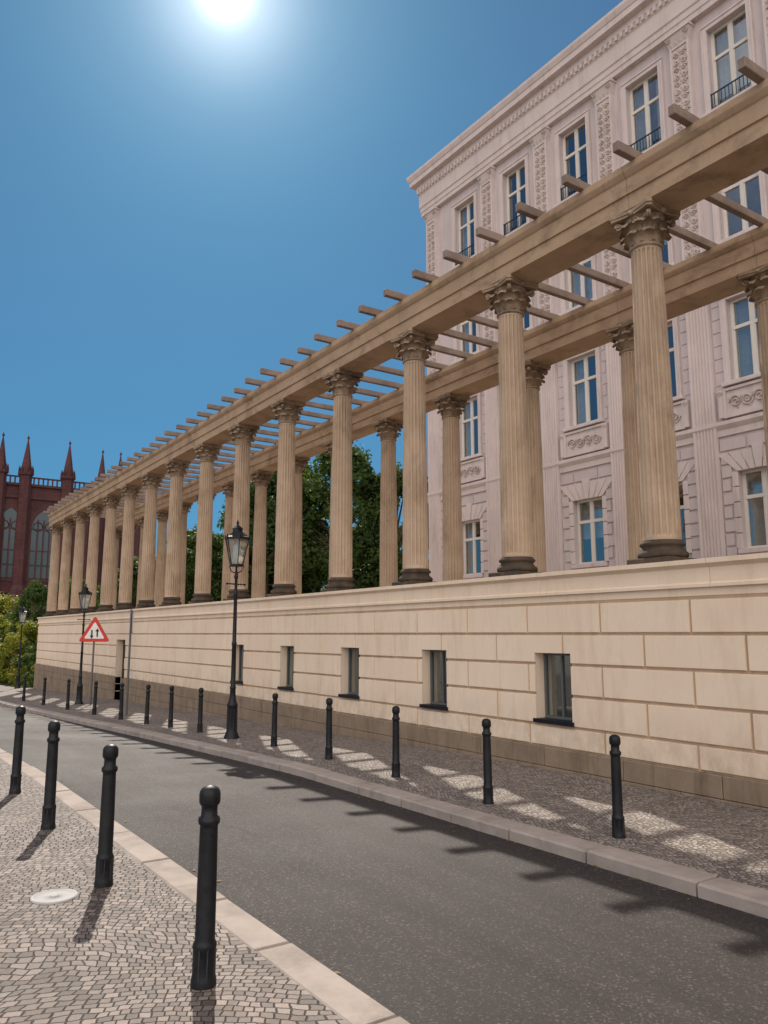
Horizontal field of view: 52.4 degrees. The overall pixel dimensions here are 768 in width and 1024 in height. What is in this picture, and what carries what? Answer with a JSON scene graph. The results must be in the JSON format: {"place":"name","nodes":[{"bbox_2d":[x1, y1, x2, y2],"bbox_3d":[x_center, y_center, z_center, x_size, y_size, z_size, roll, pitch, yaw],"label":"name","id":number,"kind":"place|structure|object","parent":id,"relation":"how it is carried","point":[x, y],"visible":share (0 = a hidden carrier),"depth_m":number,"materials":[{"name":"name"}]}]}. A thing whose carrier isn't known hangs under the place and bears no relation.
{"place":"outdoors","nodes":[
{"label":"outdoors","id":0,"kind":"place"},
{"bbox_2d":[0,759,347,1023],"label":"cobble pavement","id":1,"kind":"structure","parent":0,"point":[119,950],"depth_m":4.09,"materials":[{"name":"grey stone"}]},
{"bbox_2d":[9,706,25,794],"bbox_3d":[-3.895,2.572,8.294,0.120,0.997,0.120,-8,-12,42],"label":"bollard","id":2,"kind":"object","parent":1,"relation":"on","point":[16,774],"visible":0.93,"depth_m":8.26,"materials":[{"name":"metal"}]},
{"bbox_2d":[40,720,60,829],"bbox_3d":[-2.887,2.321,6.761,0.120,0.997,0.120,-7,-11,37],"label":"bollard","id":3,"kind":"object","parent":1,"relation":"on","point":[49,808],"visible":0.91,"depth_m":6.73,"materials":[{"name":"metal"}]},
{"bbox_2d":[30,888,77,904],"bbox_3d":[-2.078,2.444,4.913,0.280,0.060,0.280,6,-11,-34],"label":"manhole cover","id":4,"kind":"object","parent":1,"relation":"on","point":[52,896],"visible":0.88,"depth_m":4.90,"materials":[{"name":"metal"}]},
{"bbox_2d":[94,744,118,887],"bbox_3d":[-1.852,2.067,5.213,0.120,0.997,0.120,-4,-10,26],"label":"bollard","id":5,"kind":"object","parent":1,"relation":"on","point":[104,867],"visible":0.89,"depth_m":5.18,"materials":[{"name":"metal"}]},
{"bbox_2d":[190,785,220,990],"bbox_3d":[-0.847,1.823,3.724,0.120,0.997,0.120,-2,-9,16],"label":"bollard","id":6,"kind":"object","parent":1,"relation":"on","point":[203,977],"visible":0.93,"depth_m":3.69,"materials":[{"name":"metal"}]},
{"bbox_2d":[0,0,622,588],"label":"sky","id":7,"kind":"structure","parent":0,"point":[193,193],"materials":[{"name":"blue"}]},
{"bbox_2d":[0,705,767,1023],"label":"road","id":8,"kind":"structure","parent":0,"point":[412,917],"depth_m":5.29,"materials":[{"name":"grey asphalt"}]},
{"bbox_2d":[0,748,409,1023],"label":"kerb","id":9,"kind":"structure","parent":8,"relation":"on","point":[343,999],"depth_m":4.27,"materials":[{"name":"stone"}]},
{"bbox_2d":[0,685,767,889],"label":"mosaic pavement","id":10,"kind":"structure","parent":0,"point":[724,840],"depth_m":9.10,"materials":[{"name":"grey stone"}]},
{"bbox_2d":[14,605,27,687],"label":"street lamp","id":11,"kind":"object","parent":10,"relation":"on","point":[22,611],"visible":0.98,"depth_m":40.44,"materials":[{"name":"metal"}]},
{"bbox_2d":[22,676,26,700],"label":"bollard","id":12,"kind":"object","parent":10,"relation":"on","point":[24,688],"visible":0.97,"depth_m":28.00,"materials":[{"name":"metal"}]},
{"bbox_2d":[41,677,46,704],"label":"bollard","id":13,"kind":"object","parent":10,"relation":"on","point":[44,692],"visible":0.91,"depth_m":25.61,"materials":[{"name":"metal"}]},
{"bbox_2d":[65,679,70,709],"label":"bollard","id":14,"kind":"object","parent":10,"relation":"on","point":[68,696],"visible":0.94,"depth_m":23.21,"materials":[{"name":"metal"}]},
{"bbox_2d":[74,584,91,703],"bbox_3d":[-10.058,4.432,26.010,0.439,4.092,0.506,-7,-11,38],"label":"street lamp","id":15,"kind":"object","parent":10,"relation":"on","point":[85,591],"visible":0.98,"depth_m":25.97,"materials":[{"name":"metal"}]},
{"bbox_2d":[79,617,108,704],"bbox_3d":[-9.534,4.912,25.541,0.912,2.920,0.092,4,-10,-22],"label":"traffic sign","id":16,"kind":"object","parent":10,"relation":"on","point":[94,632],"visible":0.94,"depth_m":25.63,"materials":[{"name":"metal"}]},
{"bbox_2d":[92,681,97,714],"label":"bollard","id":17,"kind":"object","parent":10,"relation":"on","point":[94,710],"visible":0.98,"depth_m":21.07,"materials":[{"name":"metal"}]},
{"bbox_2d":[118,683,123,719],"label":"bollard","id":18,"kind":"object","parent":10,"relation":"on","point":[121,701],"visible":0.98,"depth_m":19.41,"materials":[{"name":"metal"}]},
{"bbox_2d":[125,609,133,715],"bbox_3d":[-6.805,4.053,20.838,0.077,2.880,0.400,2,-9,-14],"label":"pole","id":19,"kind":"object","parent":10,"relation":"on","point":[129,649],"visible":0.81,"depth_m":20.83,"materials":[{"name":"metal"}]},
{"bbox_2d":[144,684,150,723],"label":"bollard","id":20,"kind":"object","parent":10,"relation":"on","point":[146,716],"visible":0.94,"depth_m":18.09,"materials":[{"name":"metal"}]},
{"bbox_2d":[168,686,173,727],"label":"bollard","id":21,"kind":"object","parent":10,"relation":"on","point":[170,718],"visible":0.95,"depth_m":17.14,"materials":[{"name":"metal"}]},
{"bbox_2d":[197,688,203,732],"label":"bollard","id":22,"kind":"object","parent":10,"relation":"on","point":[200,716],"visible":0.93,"depth_m":15.93,"materials":[{"name":"metal"}]},
{"bbox_2d":[224,520,249,738],"bbox_3d":[-2.876,2.269,15.015,0.460,4.290,0.531,-7,-11,38],"label":"street lamp","id":23,"kind":"object","parent":10,"relation":"on","point":[237,534],"visible":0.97,"depth_m":15.00,"materials":[{"name":"metal"}]},
{"bbox_2d":[270,693,277,746],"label":"bollard","id":24,"kind":"object","parent":10,"relation":"on","point":[274,721],"visible":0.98,"depth_m":13.37,"materials":[{"name":"metal"}]},
{"bbox_2d":[325,698,332,759],"bbox_3d":[-0.822,3.294,11.680,0.120,0.997,0.120,0,-9,2],"label":"bollard","id":25,"kind":"object","parent":10,"relation":"on","point":[329,747],"visible":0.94,"depth_m":11.65,"materials":[{"name":"metal"}]},
{"bbox_2d":[391,706,400,777],"bbox_3d":[0.155,3.031,10.130,0.120,0.997,0.120,-4,-10,26],"label":"bollard","id":26,"kind":"object","parent":10,"relation":"on","point":[395,749],"visible":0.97,"depth_m":10.10,"materials":[{"name":"metal"}]},
{"bbox_2d":[482,718,493,803],"bbox_3d":[1.128,2.765,8.507,0.120,0.997,0.120,-6,-11,30],"label":"bollard","id":27,"kind":"object","parent":10,"relation":"on","point":[487,775],"visible":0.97,"depth_m":8.48,"materials":[{"name":"metal"}]},
{"bbox_2d":[609,734,625,838],"bbox_3d":[2.107,2.528,7.057,0.120,0.997,0.120,7,-11,-38],"label":"bollard","id":28,"kind":"object","parent":10,"relation":"on","point":[618,825],"visible":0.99,"depth_m":7.03,"materials":[{"name":"metal"}]},
{"bbox_3d":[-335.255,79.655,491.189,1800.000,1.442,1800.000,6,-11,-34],"label":"ground","id":29,"kind":"structure","parent":0,"visible":0},
{"bbox_2d":[0,613,12,635],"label":"shrub","id":30,"kind":"object","parent":29,"relation":"on","point":[6,625],"visible":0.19,"depth_m":55.77,"materials":[{"name":"green plant"}]},
{"bbox_2d":[0,626,16,642],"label":"shrub","id":31,"kind":"object","parent":29,"relation":"on","point":[1,640],"visible":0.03,"depth_m":54.12,"materials":[{"name":"green plant"}]},
{"bbox_2d":[0,680,28,687],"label":"grass","id":32,"kind":"structure","parent":29,"relation":"on","point":[5,683],"depth_m":48.80,"materials":[{"name":"green plant"}]},
{"bbox_2d":[7,665,27,685],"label":"shrub","id":33,"kind":"object","parent":29,"relation":"on","point":[13,675],"visible":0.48,"depth_m":45.35,"materials":[{"name":"green plant"}]},
{"bbox_2d":[0,633,35,684],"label":"shrub","id":34,"kind":"object","parent":29,"relation":"on","point":[4,670],"visible":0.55,"depth_m":48.42,"materials":[{"name":"green plant"}]},
{"bbox_2d":[0,592,35,638],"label":"shrub","id":35,"kind":"object","parent":29,"relation":"on","point":[4,604],"visible":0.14,"depth_m":59.32,"materials":[{"name":"green plant"}]},
{"bbox_2d":[0,624,35,673],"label":"shrub","id":36,"kind":"object","parent":29,"relation":"on","point":[13,628],"visible":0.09,"depth_m":53.88,"materials":[{"name":"green plant"}]},
{"bbox_2d":[0,619,38,670],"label":"shrub","id":37,"kind":"object","parent":29,"relation":"on","point":[31,633],"visible":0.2,"depth_m":50.37,"materials":[{"name":"green plant"}]},
{"bbox_2d":[10,640,36,681],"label":"shrub","id":38,"kind":"object","parent":29,"relation":"on","point":[31,658],"visible":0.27,"depth_m":44.72,"materials":[{"name":"green plant"}]},
{"bbox_2d":[20,670,33,687],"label":"shrub","id":39,"kind":"object","parent":29,"relation":"on","point":[31,676],"visible":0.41,"depth_m":41.48,"materials":[{"name":"green plant"}]},
{"bbox_2d":[26,664,34,683],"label":"shrub","id":40,"kind":"object","parent":29,"relation":"on","point":[32,667],"visible":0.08,"depth_m":42.78,"materials":[{"name":"green plant"}]},
{"bbox_2d":[6,579,57,645],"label":"tree","id":41,"kind":"object","parent":29,"relation":"on","point":[32,594],"visible":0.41,"depth_m":54.85,"materials":[{"name":"green plant"}]},
{"bbox_2d":[36,576,96,615],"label":"tree","id":42,"kind":"object","parent":29,"relation":"on","point":[70,586],"visible":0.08,"depth_m":58.27,"materials":[{"name":"green plant"}]},
{"bbox_2d":[0,432,141,618],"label":"brick church","id":43,"kind":"structure","parent":29,"relation":"on","point":[25,540],"depth_m":97.44,"materials":[{"name":"red brick"}]},
{"bbox_2d":[0,508,51,578],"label":"windows","id":44,"kind":"structure","parent":43,"relation":"in","point":[11,513],"depth_m":97.30,"materials":[{"name":"grey glass"}]},
{"bbox_2d":[96,556,154,609],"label":"tree","id":45,"kind":"object","parent":29,"relation":"on","point":[135,575],"visible":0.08,"depth_m":49.95,"materials":[{"name":"green plant"}]},
{"bbox_2d":[154,524,222,597],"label":"tree","id":46,"kind":"object","parent":29,"relation":"on","point":[191,532],"visible":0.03,"depth_m":47.72,"materials":[{"name":"green plant"}]},
{"bbox_2d":[212,532,223,571],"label":"tree","id":47,"kind":"object","parent":29,"relation":"on","point":[221,535],"depth_m":54.64,"materials":[{"name":"green plant"}]},
{"bbox_2d":[248,534,328,597],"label":"tree","id":48,"kind":"object","parent":29,"relation":"on","point":[307,589],"visible":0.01,"depth_m":48.91,"materials":[{"name":"green plant"}]},
{"bbox_2d":[314,523,402,592],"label":"tree","id":49,"kind":"object","parent":29,"relation":"on","point":[354,527],"depth_m":54.25,"materials":[{"name":"green plant"}]},
{"bbox_2d":[292,647,437,701],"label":"window","id":50,"kind":"structure","parent":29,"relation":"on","point":[356,671],"depth_m":16.52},
{"bbox_2d":[185,529,223,603],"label":"tree","id":51,"kind":"object","parent":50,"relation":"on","point":[216,579],"visible":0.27,"depth_m":44.37,"materials":[{"name":"green plant"}]},
{"bbox_2d":[211,472,329,596],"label":"tree","id":52,"kind":"object","parent":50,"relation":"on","point":[308,526],"visible":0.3,"depth_m":44.15,"materials":[{"name":"green plant"}]},
{"bbox_2d":[224,464,327,593],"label":"tree","id":53,"kind":"object","parent":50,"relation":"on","point":[271,576],"visible":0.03,"depth_m":46.34,"materials":[{"name":"green plant"}]},
{"bbox_2d":[271,440,402,592],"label":"tree","id":54,"kind":"object","parent":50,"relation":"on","point":[365,542],"visible":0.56,"depth_m":44.19,"materials":[{"name":"green plant"}]},
{"bbox_2d":[352,462,428,588],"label":"tree","id":55,"kind":"object","parent":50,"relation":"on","point":[373,505],"visible":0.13,"depth_m":45.63,"materials":[{"name":"green plant"}]},
{"bbox_2d":[43,56,767,616],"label":"colonnade","id":56,"kind":"object","parent":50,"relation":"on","point":[639,202],"visible":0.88,"depth_m":14.74,"materials":[{"name":"stone"}]},
{"bbox_2d":[438,0,767,580],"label":"facade","id":57,"kind":"structure","parent":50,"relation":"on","point":[738,441],"depth_m":23.19,"materials":[{"name":"paint"}]},
{"bbox_2d":[406,0,763,500],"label":"cornices","id":58,"kind":"object","parent":57,"relation":"attached to","point":[620,39],"visible":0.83,"depth_m":25.49,"materials":[{"name":"beige stone"}]},
{"bbox_2d":[422,0,767,581],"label":"pilasters","id":59,"kind":"object","parent":57,"relation":"attached to","point":[710,505],"visible":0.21,"depth_m":23.99,"materials":[{"name":"beige stone"}]},
{"bbox_2d":[423,0,767,478],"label":"relief ornament","id":60,"kind":"object","parent":57,"relation":"attached to","point":[607,158],"visible":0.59,"depth_m":24.09,"materials":[{"name":"beige stone"}]},
{"bbox_2d":[455,75,750,265],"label":"window railings","id":61,"kind":"object","parent":57,"relation":"attached to","point":[637,141],"depth_m":22.90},
{"bbox_2d":[450,0,767,578],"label":"window surrounds","id":62,"kind":"object","parent":57,"relation":"attached to","point":[747,384],"visible":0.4,"depth_m":22.97,"materials":[{"name":"beige stone"}]},
{"bbox_2d":[461,14,761,573],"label":"window panes","id":63,"kind":"object","parent":57,"relation":"attached to","point":[753,204],"depth_m":24.70,"materials":[{"name":"glass"}]},
{"bbox_2d":[458,10,767,574],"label":"windows","id":64,"kind":"structure","parent":57,"relation":"attached to","point":[730,42],"depth_m":23.18,"materials":[{"name":"paint"}]},
{"bbox_2d":[0,700,767,918],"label":"kerb","id":65,"kind":"structure","parent":29,"relation":"on","point":[711,887],"depth_m":7.32,"materials":[{"name":"stone"}]},
{"bbox_2d":[33,664,767,810],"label":"plinth","id":66,"kind":"structure","parent":29,"relation":"on","point":[749,793],"depth_m":12.62,"materials":[{"name":"stone"}]},
{"bbox_2d":[36,584,767,781],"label":"masonry","id":67,"kind":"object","parent":29,"relation":"on","point":[677,678],"visible":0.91,"depth_m":11.27,"materials":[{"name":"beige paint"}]},
{"bbox_2d":[121,640,125,682],"bbox_3d":[-9.208,5.757,27.908,0.085,2.350,1.100,6,-11,-34],"label":"door","id":68,"kind":"structure","parent":67,"relation":"attached to","point":[124,646],"depth_m":28.23,"materials":[{"name":"metal"}]},
{"bbox_2d":[230,645,573,726],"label":"cellar windows","id":69,"kind":"structure","parent":67,"relation":"attached to","point":[562,695],"depth_m":11.40,"materials":[{"name":"metal"}]},
{"bbox_2d":[37,552,767,623],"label":"coping","id":70,"kind":"object","parent":67,"relation":"on","point":[746,569],"visible":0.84,"depth_m":11.39,"materials":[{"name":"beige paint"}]}
]}

